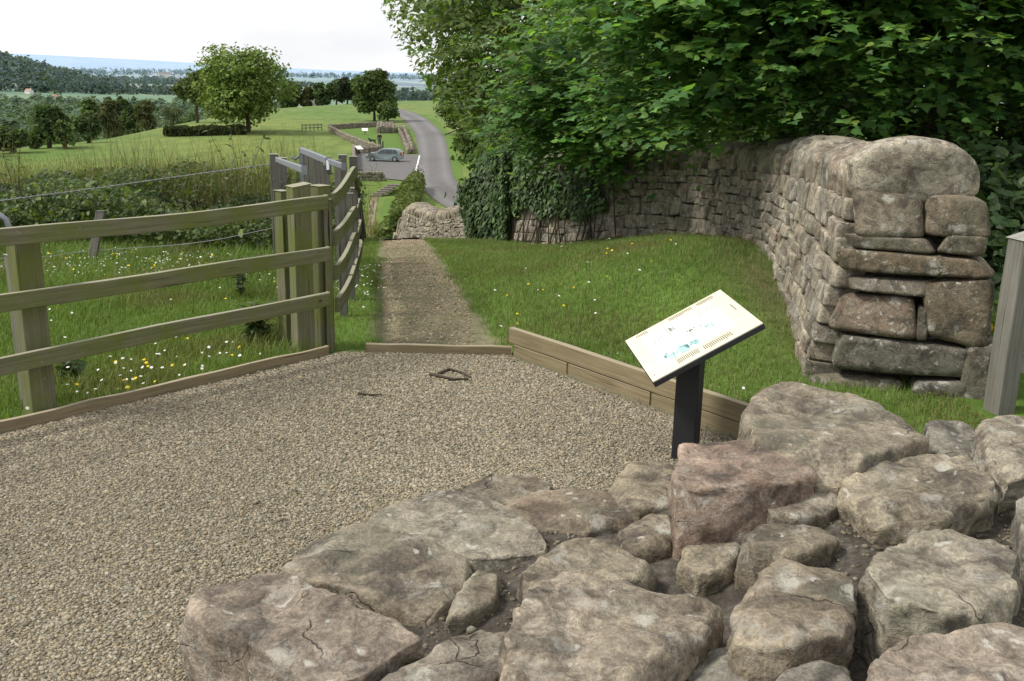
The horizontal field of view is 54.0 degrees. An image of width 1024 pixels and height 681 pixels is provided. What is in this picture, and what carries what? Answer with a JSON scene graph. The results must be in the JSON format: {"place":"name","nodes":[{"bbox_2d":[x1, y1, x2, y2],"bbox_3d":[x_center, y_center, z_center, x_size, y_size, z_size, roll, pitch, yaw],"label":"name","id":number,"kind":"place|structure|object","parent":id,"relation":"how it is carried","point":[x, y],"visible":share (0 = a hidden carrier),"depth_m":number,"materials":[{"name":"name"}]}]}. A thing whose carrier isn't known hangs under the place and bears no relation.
{"place":"outdoors","nodes":[
{"label":"outdoors","id":0,"kind":"place"},
{"bbox_2d":[0,232,336,419],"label":"meadow grass","id":1,"kind":"structure","parent":0,"point":[187,295],"depth_m":8.45,"materials":[{"name":"plant"}]},
{"bbox_2d":[0,105,376,236],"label":"rank grass","id":2,"kind":"structure","parent":0,"point":[256,188],"depth_m":16.08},
{"bbox_2d":[1,156,382,232],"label":"pasture grass","id":3,"kind":"structure","parent":0,"point":[367,212],"depth_m":90.91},
{"bbox_2d":[0,0,669,77],"label":"sky","id":4,"kind":"structure","parent":0,"point":[341,35],"materials":[{"name":"white"}]},
{"bbox_2d":[328,122,376,128],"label":"field boundary wall","id":5,"kind":"structure","parent":0,"point":[355,125],"depth_m":168.25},
{"bbox_2d":[0,351,733,680],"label":"gravel","id":6,"kind":"structure","parent":0,"point":[223,544],"depth_m":5.21,"materials":[{"name":"gravel"}]},
{"bbox_2d":[341,127,405,153],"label":"grass lawn","id":7,"kind":"structure","parent":0,"point":[391,140],"depth_m":147.34,"materials":[{"name":"green plant"}]},
{"bbox_2d":[376,121,415,153],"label":"turret ruin","id":8,"kind":"object","parent":7,"relation":"on","point":[404,135],"visible":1,"depth_m":154.96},
{"bbox_2d":[366,217,380,238],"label":"rough pasture grass","id":9,"kind":"structure","parent":0,"point":[371,228],"depth_m":58.20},
{"bbox_2d":[379,198,394,238],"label":"lawn","id":10,"kind":"structure","parent":0,"point":[386,206],"depth_m":77.78,"materials":[{"name":"green plant"}]},
{"bbox_2d":[367,197,424,239],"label":"footpath","id":11,"kind":"structure","parent":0,"point":[375,203],"depth_m":73.20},
{"bbox_2d":[342,104,460,207],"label":"road","id":12,"kind":"structure","parent":0,"point":[434,164],"depth_m":110.52,"materials":[{"name":"asphalt"}]},
{"bbox_2d":[376,239,476,344],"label":"path gravel","id":13,"kind":"structure","parent":0,"point":[407,246],"depth_m":9.94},
{"bbox_2d":[0,53,1023,680],"bbox_3d":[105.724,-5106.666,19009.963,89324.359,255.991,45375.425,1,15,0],"label":"ground","id":14,"kind":"structure","parent":0,"point":[290,119],"depth_m":7.78,"materials":[{"name":"beige plant"}]},
{"bbox_2d":[0,212,23,408],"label":"hoop post","id":15,"kind":"object","parent":14,"relation":"on","point":[5,219],"visible":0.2,"depth_m":5.96,"materials":[{"name":"grey metal"}]},
{"bbox_2d":[0,128,25,225],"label":"weed","id":16,"kind":"object","parent":14,"relation":"on","point":[19,174],"visible":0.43,"depth_m":14.42,"materials":[{"name":"green plant"}]},
{"bbox_2d":[0,126,32,152],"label":"pasture tree","id":17,"kind":"object","parent":14,"relation":"on","point":[22,136],"visible":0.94,"depth_m":107.67,"materials":[{"name":"green plant"}]},
{"bbox_2d":[28,131,43,148],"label":"pasture tree","id":18,"kind":"object","parent":14,"relation":"on","point":[35,137],"visible":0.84,"depth_m":115.37,"materials":[{"name":"green plant"}]},
{"bbox_2d":[0,50,81,77],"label":"hilltop woodland","id":19,"kind":"object","parent":14,"relation":"on","point":[8,57],"visible":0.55,"depth_m":1839.91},
{"bbox_2d":[29,103,70,147],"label":"pasture tree","id":20,"kind":"object","parent":14,"relation":"on","point":[46,117],"visible":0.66,"depth_m":114.91,"materials":[{"name":"green plant"}]},
{"bbox_2d":[52,119,75,148],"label":"pasture tree","id":21,"kind":"object","parent":14,"relation":"on","point":[61,129],"visible":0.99,"depth_m":113.44,"materials":[{"name":"green plant"}]},
{"bbox_2d":[55,359,87,381],"bbox_3d":[-2.951,0.209,6.697,0.180,0.182,0.228,1,15,0],"label":"weed","id":22,"kind":"object","parent":14,"relation":"on","point":[80,367],"visible":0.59,"depth_m":6.66,"materials":[{"name":"green plant"}]},
{"bbox_2d":[72,113,105,142],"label":"pasture tree","id":23,"kind":"object","parent":14,"relation":"on","point":[81,125],"visible":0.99,"depth_m":125.37,"materials":[{"name":"green plant"}]},
{"bbox_2d":[76,97,101,140],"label":"slope tree","id":24,"kind":"object","parent":14,"relation":"on","point":[91,107],"visible":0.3,"depth_m":165.92,"materials":[{"name":"green plant"}]},
{"bbox_2d":[88,210,106,259],"bbox_3d":[-4.871,-1.130,11.756,0.318,0.792,0.109,-3,15,-14],"label":"leaning stake","id":25,"kind":"object","parent":14,"relation":"on","point":[99,215],"visible":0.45,"depth_m":11.72,"materials":[{"name":"grey wood"}]},
{"bbox_2d":[94,99,126,138],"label":"slope tree","id":26,"kind":"object","parent":14,"relation":"on","point":[106,114],"visible":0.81,"depth_m":185.71,"materials":[{"name":"green plant"}]},
{"bbox_2d":[118,98,141,134],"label":"slope tree","id":27,"kind":"object","parent":14,"relation":"on","point":[128,119],"visible":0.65,"depth_m":204.84,"materials":[{"name":"green plant"}]},
{"bbox_2d":[0,90,280,147],"bbox_3d":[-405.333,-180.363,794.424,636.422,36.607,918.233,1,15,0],"label":"valley woodland","id":28,"kind":"object","parent":14,"relation":"on","point":[15,110],"visible":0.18,"depth_m":919.29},
{"bbox_2d":[132,98,157,130],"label":"slope tree","id":29,"kind":"object","parent":14,"relation":"on","point":[146,108],"visible":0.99,"depth_m":194.90,"materials":[{"name":"green plant"}]},
{"bbox_2d":[0,345,328,432],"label":"kerb board","id":30,"kind":"object","parent":14,"relation":"on","point":[53,414],"visible":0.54,"depth_m":6.30,"materials":[{"name":"brown wood"}]},
{"bbox_2d":[0,182,330,413],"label":"rail fence","id":31,"kind":"object","parent":14,"relation":"on","point":[29,298],"visible":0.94,"depth_m":6.06,"materials":[{"name":"brown wood"}]},
{"bbox_2d":[158,103,184,127],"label":"pasture tree","id":32,"kind":"object","parent":14,"relation":"on","point":[173,120],"visible":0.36,"depth_m":321.61,"materials":[{"name":"green plant"}]},
{"bbox_2d":[25,247,334,409],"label":"meadow daisies","id":33,"kind":"object","parent":14,"relation":"on","point":[27,407],"visible":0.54,"depth_m":6.99,"materials":[{"name":"white plant"}]},
{"bbox_2d":[0,158,374,252],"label":"bramble thicket","id":34,"kind":"object","parent":14,"relation":"on","point":[122,199],"visible":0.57,"depth_m":14.01,"materials":[{"name":"green plant"}]},
{"bbox_2d":[172,68,215,122],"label":"tree","id":35,"kind":"object","parent":14,"relation":"on","point":[181,90],"visible":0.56,"depth_m":176.93,"materials":[{"name":"green plant"}]},
{"bbox_2d":[162,124,246,136],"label":"hedge","id":36,"kind":"object","parent":14,"relation":"on","point":[174,130],"visible":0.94,"depth_m":142.01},
{"bbox_2d":[0,55,447,100],"bbox_3d":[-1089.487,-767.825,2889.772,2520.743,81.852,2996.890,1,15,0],"label":"valley trees","id":37,"kind":"object","parent":14,"relation":"on","point":[60,81],"visible":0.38,"depth_m":1714.57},
{"bbox_2d":[203,126,269,206],"bbox_3d":[-4.038,-2.337,15.131,0.906,1.717,0.896,1,15,0],"label":"weed","id":38,"kind":"object","parent":14,"relation":"on","point":[233,161],"visible":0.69,"depth_m":14.94,"materials":[{"name":"green plant"}]},
{"bbox_2d":[230,258,249,296],"bbox_3d":[-2.561,-0.579,9.484,0.241,0.408,0.276,8,16,24],"label":"weed","id":39,"kind":"object","parent":14,"relation":"on","point":[240,277],"visible":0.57,"depth_m":9.46,"materials":[{"name":"green plant"}]},
{"bbox_2d":[187,41,300,132],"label":"tree","id":40,"kind":"object","parent":14,"relation":"on","point":[245,85],"visible":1,"depth_m":146.05,"materials":[{"name":"green plant"}]},
{"bbox_2d":[68,66,437,79],"bbox_3d":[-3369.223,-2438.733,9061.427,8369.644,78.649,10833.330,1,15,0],"label":"horizon woodland","id":41,"kind":"object","parent":14,"relation":"on","point":[180,72],"visible":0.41,"depth_m":7127.03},
{"bbox_2d":[237,299,277,346],"bbox_3d":[-1.944,-0.143,7.707,0.353,0.368,0.351,1,15,0],"label":"weed","id":42,"kind":"object","parent":14,"relation":"on","point":[262,325],"visible":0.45,"depth_m":7.66,"materials":[{"name":"green plant"}]},
{"bbox_2d":[269,153,279,253],"bbox_3d":[-2.869,-1.449,12.246,0.113,1.625,0.137,-2,15,-10],"label":"fence post","id":43,"kind":"object","parent":14,"relation":"on","point":[274,173],"visible":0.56,"depth_m":12.07,"materials":[{"name":"grey wood"}]},
{"bbox_2d":[0,164,271,260],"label":"barbed wire fence","id":44,"kind":"object","parent":43,"relation":"attached to","point":[226,170],"visible":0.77,"depth_m":11.46,"materials":[{"name":"metal"}]},
{"bbox_2d":[279,157,286,189],"bbox_3d":[-2.884,-1.512,12.747,0.114,1.594,0.139,-2,15,-12],"label":"fence post","id":45,"kind":"object","parent":14,"relation":"on","point":[282,176],"visible":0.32,"depth_m":12.56,"materials":[{"name":"grey wood"}]},
{"bbox_2d":[278,78,302,107],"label":"distant tree","id":46,"kind":"object","parent":14,"relation":"on","point":[285,103],"visible":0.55,"depth_m":309.97,"materials":[{"name":"green plant"}]},
{"bbox_2d":[179,572,423,680],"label":"stone","id":47,"kind":"object","parent":14,"relation":"on","point":[281,626],"visible":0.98,"depth_m":3.17,"materials":[{"name":"stone"}]},
{"bbox_2d":[272,184,330,347],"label":"corner posts","id":48,"kind":"object","parent":14,"relation":"on","point":[282,246],"visible":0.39,"depth_m":7.45,"materials":[{"name":"brown wood"}]},
{"bbox_2d":[298,85,314,106],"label":"distant tree","id":49,"kind":"object","parent":14,"relation":"on","point":[306,97],"visible":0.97,"depth_m":310.31,"materials":[{"name":"green plant"}]},
{"bbox_2d":[275,147,345,181],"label":"steel gate","id":50,"kind":"structure","parent":14,"relation":"on","point":[301,167],"depth_m":8.93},
{"bbox_2d":[310,81,332,105],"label":"distant tree","id":51,"kind":"object","parent":14,"relation":"on","point":[320,91],"visible":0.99,"depth_m":309.36,"materials":[{"name":"green plant"}]},
{"bbox_2d":[304,155,341,260],"bbox_3d":[-2.112,-1.353,11.240,0.442,1.439,0.042,1,15,0],"label":"plank panel","id":52,"kind":"object","parent":14,"relation":"on","point":[318,173],"visible":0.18,"depth_m":11.10,"materials":[{"name":"grey wood"}]},
{"bbox_2d":[326,78,346,104],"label":"distant tree","id":53,"kind":"object","parent":14,"relation":"on","point":[333,87],"visible":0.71,"depth_m":309.54,"materials":[{"name":"green plant"}]},
{"bbox_2d":[323,166,362,351],"bbox_3d":[-1.588,-0.941,9.885,0.200,1.711,5.079,-1,15,-7],"label":"humped fence","id":54,"kind":"object","parent":14,"relation":"on","point":[344,234],"visible":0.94,"depth_m":8.05,"materials":[{"name":"brown wood"}]},
{"bbox_2d":[358,187,366,240],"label":"leaning poles","id":55,"kind":"object","parent":54,"relation":"on","point":[363,231],"visible":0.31,"depth_m":12.31,"materials":[{"name":"brown wood"}]},
{"bbox_2d":[337,77,354,103],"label":"distant tree","id":56,"kind":"object","parent":14,"relation":"on","point":[344,90],"visible":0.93,"depth_m":293.95,"materials":[{"name":"green plant"}]},
{"bbox_2d":[327,125,381,146],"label":"field boundary wall","id":57,"kind":"structure","parent":14,"relation":"on","point":[350,137],"depth_m":134.28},
{"bbox_2d":[358,171,386,180],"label":"retaining wall","id":58,"kind":"structure","parent":14,"relation":"on","point":[364,175],"depth_m":87.86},
{"bbox_2d":[349,68,399,120],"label":"roadside tree","id":59,"kind":"object","parent":14,"relation":"on","point":[374,88],"visible":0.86,"depth_m":192.03,"materials":[{"name":"green plant"}]},
{"bbox_2d":[283,522,472,627],"bbox_3d":[-0.469,0.959,3.803,0.748,0.332,0.583,9,17,26],"label":"stone","id":60,"kind":"object","parent":14,"relation":"on","point":[404,578],"visible":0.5,"depth_m":3.68,"materials":[{"name":"stone"}]},
{"bbox_2d":[370,184,399,196],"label":"stone steps","id":61,"kind":"structure","parent":14,"relation":"on","point":[385,189],"depth_m":85.26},
{"bbox_2d":[356,153,418,179],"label":"car park","id":62,"kind":"structure","parent":14,"relation":"on","point":[401,169],"depth_m":101.60,"materials":[{"name":"asphalt"}]},
{"bbox_2d":[366,148,403,161],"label":"parked car","id":63,"kind":"object","parent":62,"relation":"on","point":[394,154],"visible":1,"depth_m":106.36,"materials":[{"name":"grey metal"}]},
{"bbox_2d":[376,100,399,121],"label":"roadside tree","id":64,"kind":"object","parent":14,"relation":"on","point":[388,110],"visible":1,"depth_m":188.56,"materials":[{"name":"green plant"}]},
{"bbox_2d":[380,217,398,238],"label":"rounded bush","id":65,"kind":"object","parent":14,"relation":"on","point":[394,222],"visible":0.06,"depth_m":43.55,"materials":[{"name":"green plant"}]},
{"bbox_2d":[371,166,426,238],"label":"roadside hedge","id":66,"kind":"object","parent":14,"relation":"on","point":[411,189],"visible":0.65,"depth_m":65.77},
{"bbox_2d":[365,342,511,355],"bbox_3d":[-0.541,0.069,7.425,1.082,0.094,0.053,1,15,1],"label":"step board","id":67,"kind":"object","parent":14,"relation":"on","point":[438,348],"visible":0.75,"depth_m":7.41,"materials":[{"name":"brown wood"}]},
{"bbox_2d":[381,630,505,680],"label":"stone","id":68,"kind":"object","parent":14,"relation":"on","point":[474,656],"visible":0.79,"depth_m":3.03,"materials":[{"name":"stone"}]},
{"bbox_2d":[427,118,463,184],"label":"road verge","id":69,"kind":"structure","parent":14,"relation":"on","point":[456,169],"depth_m":119.70,"materials":[{"name":"green plant"}]},
{"bbox_2d":[433,97,460,131],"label":"verge tree","id":70,"kind":"object","parent":14,"relation":"on","point":[448,119],"visible":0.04,"depth_m":155.81,"materials":[{"name":"green plant"}]},
{"bbox_2d":[371,490,547,573],"bbox_3d":[-0.196,0.884,4.123,0.795,0.322,0.542,12,19,36],"label":"stone","id":71,"kind":"object","parent":14,"relation":"on","point":[482,533],"visible":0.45,"depth_m":4.05,"materials":[{"name":"stone"}]},
{"bbox_2d":[444,148,479,205],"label":"verge tree","id":72,"kind":"object","parent":14,"relation":"on","point":[469,157],"depth_m":51.83,"materials":[{"name":"green plant"}]},
{"bbox_2d":[449,128,479,170],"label":"verge tree","id":73,"kind":"object","parent":14,"relation":"on","point":[463,146],"visible":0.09,"depth_m":83.44,"materials":[{"name":"green plant"}]},
{"bbox_2d":[446,570,500,633],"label":"stone","id":74,"kind":"object","parent":14,"relation":"on","point":[475,601],"visible":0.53,"depth_m":3.46,"materials":[{"name":"stone"}]},
{"bbox_2d":[462,475,552,505],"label":"stone","id":75,"kind":"object","parent":14,"relation":"on","point":[504,490],"visible":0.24,"depth_m":4.47,"materials":[{"name":"stone"}]},
{"bbox_2d":[436,87,597,216],"bbox_3d":[0.540,-2.760,19.347,3.582,4.055,8.296,-3,15,-15],"label":"hawthorn bush","id":76,"kind":"object","parent":14,"relation":"on","point":[501,140],"visible":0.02,"depth_m":18.78,"materials":[{"name":"green plant"}]},
{"bbox_2d":[380,0,748,151],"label":"ash tree","id":77,"kind":"object","parent":14,"relation":"on","point":[475,18],"visible":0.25,"depth_m":18.34,"materials":[{"name":"green plant"}]},
{"bbox_2d":[505,488,640,536],"bbox_3d":[0.270,0.838,4.342,0.640,0.307,0.459,1,15,0],"label":"stone","id":78,"kind":"object","parent":14,"relation":"on","point":[589,512],"visible":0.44,"depth_m":4.21,"materials":[{"name":"stone"}]},
{"bbox_2d":[516,537,656,602],"bbox_3d":[0.267,0.967,3.724,0.566,0.372,0.392,-3,15,-14],"label":"stone","id":79,"kind":"object","parent":14,"relation":"on","point":[609,559],"visible":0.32,"depth_m":3.65,"materials":[{"name":"stone"}]},
{"bbox_2d":[498,570,724,680],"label":"stone","id":80,"kind":"object","parent":14,"relation":"on","point":[577,625],"visible":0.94,"depth_m":2.94,"materials":[{"name":"stone"}]},
{"bbox_2d":[508,326,748,438],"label":"edging boards","id":81,"kind":"object","parent":14,"relation":"on","point":[721,412],"visible":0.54,"depth_m":6.52,"materials":[{"name":"brown wood"}]},
{"bbox_2d":[608,460,674,517],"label":"stone","id":82,"kind":"object","parent":14,"relation":"on","point":[640,488],"visible":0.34,"depth_m":4.38,"materials":[{"name":"stone"}]},
{"bbox_2d":[614,513,671,563],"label":"stone","id":83,"kind":"object","parent":14,"relation":"on","point":[648,538],"visible":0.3,"depth_m":3.90,"materials":[{"name":"stone"}]},
{"bbox_2d":[357,474,1023,680],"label":"rubble bed","id":84,"kind":"object","parent":14,"relation":"on","point":[728,598],"visible":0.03,"depth_m":3.60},
{"bbox_2d":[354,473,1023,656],"bbox_3d":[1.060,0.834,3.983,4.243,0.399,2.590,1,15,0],"label":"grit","id":85,"kind":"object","parent":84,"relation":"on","point":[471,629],"visible":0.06,"depth_m":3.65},
{"bbox_2d":[393,135,994,399],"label":"field wall","id":86,"kind":"structure","parent":14,"relation":"on","point":[845,232],"depth_m":6.09,"materials":[{"name":"stone"}]},
{"bbox_2d":[456,136,561,242],"bbox_3d":[-0.076,-2.461,16.833,1.249,2.067,2.383,-4,16,-18],"label":"ivy","id":87,"kind":"object","parent":86,"relation":"attached to","point":[484,201],"visible":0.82,"depth_m":16.36,"materials":[{"name":"green plant"}]},
{"bbox_2d":[503,144,627,243],"bbox_3d":[0.914,-2.081,14.821,1.147,1.675,3.182,-7,17,-29],"label":"ivy","id":88,"kind":"object","parent":86,"relation":"attached to","point":[532,196],"visible":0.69,"depth_m":14.60,"materials":[{"name":"green plant"}]},
{"bbox_2d":[626,290,765,458],"bbox_3d":[0.932,0.346,5.402,0.542,1.103,0.788,0,15,-4],"label":"information board","id":89,"kind":"object","parent":14,"relation":"on","point":[683,346],"visible":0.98,"depth_m":5.31,"materials":[{"name":"plastic"}]},
{"bbox_2d":[676,542,740,596],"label":"stone","id":90,"kind":"object","parent":14,"relation":"on","point":[704,570],"visible":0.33,"depth_m":3.66,"materials":[{"name":"stone"}]},
{"bbox_2d":[687,647,745,680],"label":"stone","id":91,"kind":"object","parent":14,"relation":"on","point":[713,666],"visible":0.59,"depth_m":2.89,"materials":[{"name":"stone"}]},
{"bbox_2d":[449,0,1023,214],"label":"sycamore tree","id":92,"kind":"object","parent":14,"relation":"on","point":[749,64],"visible":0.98,"depth_m":9.16,"materials":[{"name":"green plant"}]},
{"bbox_2d":[667,440,816,560],"bbox_3d":[0.903,0.723,4.105,0.589,0.531,0.633,1,15,0],"label":"stone","id":93,"kind":"object","parent":14,"relation":"on","point":[728,491],"visible":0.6,"depth_m":3.84,"materials":[{"name":"stone"}]},
{"bbox_2d":[734,523,839,594],"bbox_3d":[0.989,0.928,3.663,0.389,0.499,0.283,1,15,0],"label":"stone","id":94,"kind":"object","parent":14,"relation":"on","point":[763,546],"visible":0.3,"depth_m":3.55,"materials":[{"name":"stone"}]},
{"bbox_2d":[725,558,858,680],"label":"stone","id":95,"kind":"object","parent":14,"relation":"on","point":[786,614],"visible":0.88,"depth_m":2.90,"materials":[{"name":"stone"}]},
{"bbox_2d":[767,492,837,527],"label":"stone","id":96,"kind":"object","parent":14,"relation":"on","point":[818,509],"visible":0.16,"depth_m":3.81,"materials":[{"name":"stone"}]},
{"bbox_2d":[776,660,851,680],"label":"stone","id":97,"kind":"object","parent":14,"relation":"on","point":[819,670],"visible":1,"depth_m":2.64,"materials":[{"name":"stone"}]},
{"bbox_2d":[712,1,927,143],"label":"shade tree","id":98,"kind":"object","parent":14,"relation":"on","point":[765,137],"visible":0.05,"depth_m":14.16,"materials":[{"name":"green plant"}]},
{"bbox_2d":[737,381,928,495],"bbox_3d":[1.318,0.633,4.547,0.917,0.664,0.956,-8,17,-30],"label":"stone","id":99,"kind":"object","parent":14,"relation":"on","point":[833,439],"visible":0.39,"depth_m":4.28,"materials":[{"name":"stone"}]},
{"bbox_2d":[751,49,1023,272],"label":"yew tree","id":100,"kind":"object","parent":14,"relation":"on","point":[1000,132],"visible":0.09,"depth_m":11.63,"materials":[{"name":"green plant"}]},
{"bbox_2d":[836,454,997,545],"bbox_3d":[1.593,0.810,4.013,0.870,0.606,0.556,-9,18,-34],"label":"stone","id":101,"kind":"object","parent":14,"relation":"on","point":[899,500],"visible":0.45,"depth_m":3.80,"materials":[{"name":"stone"}]},
{"bbox_2d":[853,529,1022,665],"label":"stone","id":102,"kind":"object","parent":14,"relation":"on","point":[945,581],"visible":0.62,"depth_m":3.08,"materials":[{"name":"stone"}]},
{"bbox_2d":[866,622,1023,680],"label":"stone","id":103,"kind":"object","parent":14,"relation":"on","point":[987,652],"visible":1,"depth_m":2.59,"materials":[{"name":"stone"}]},
{"bbox_2d":[923,419,974,460],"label":"stone","id":104,"kind":"object","parent":14,"relation":"on","point":[951,438],"visible":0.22,"depth_m":4.62,"materials":[{"name":"stone"}]},
{"bbox_2d":[894,0,1023,251],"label":"shade tree","id":105,"kind":"object","parent":14,"relation":"on","point":[1009,129],"visible":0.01,"depth_m":16.62,"materials":[{"name":"green plant"}]},
{"bbox_2d":[938,130,1023,312],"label":"undergrowth","id":106,"kind":"object","parent":14,"relation":"on","point":[1005,211],"visible":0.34,"depth_m":7.94,"materials":[{"name":"green plant"}]},
{"bbox_2d":[970,415,1023,513],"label":"stone","id":107,"kind":"object","parent":14,"relation":"on","point":[997,453],"visible":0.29,"depth_m":4.10,"materials":[{"name":"stone"}]},
{"bbox_2d":[983,231,1023,415],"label":"timber post","id":108,"kind":"object","parent":14,"relation":"on","point":[1006,367],"visible":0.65,"depth_m":5.58,"materials":[{"name":"grey wood"}]},
{"bbox_2d":[1009,497,1023,578],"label":"stone","id":109,"kind":"object","parent":14,"relation":"on","point":[1016,537],"visible":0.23,"depth_m":3.63,"materials":[{"name":"stone"}]},
{"bbox_2d":[319,231,989,433],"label":"lawn grass","id":110,"kind":"structure","parent":0,"point":[510,257],"depth_m":8.33,"materials":[{"name":"plant"}]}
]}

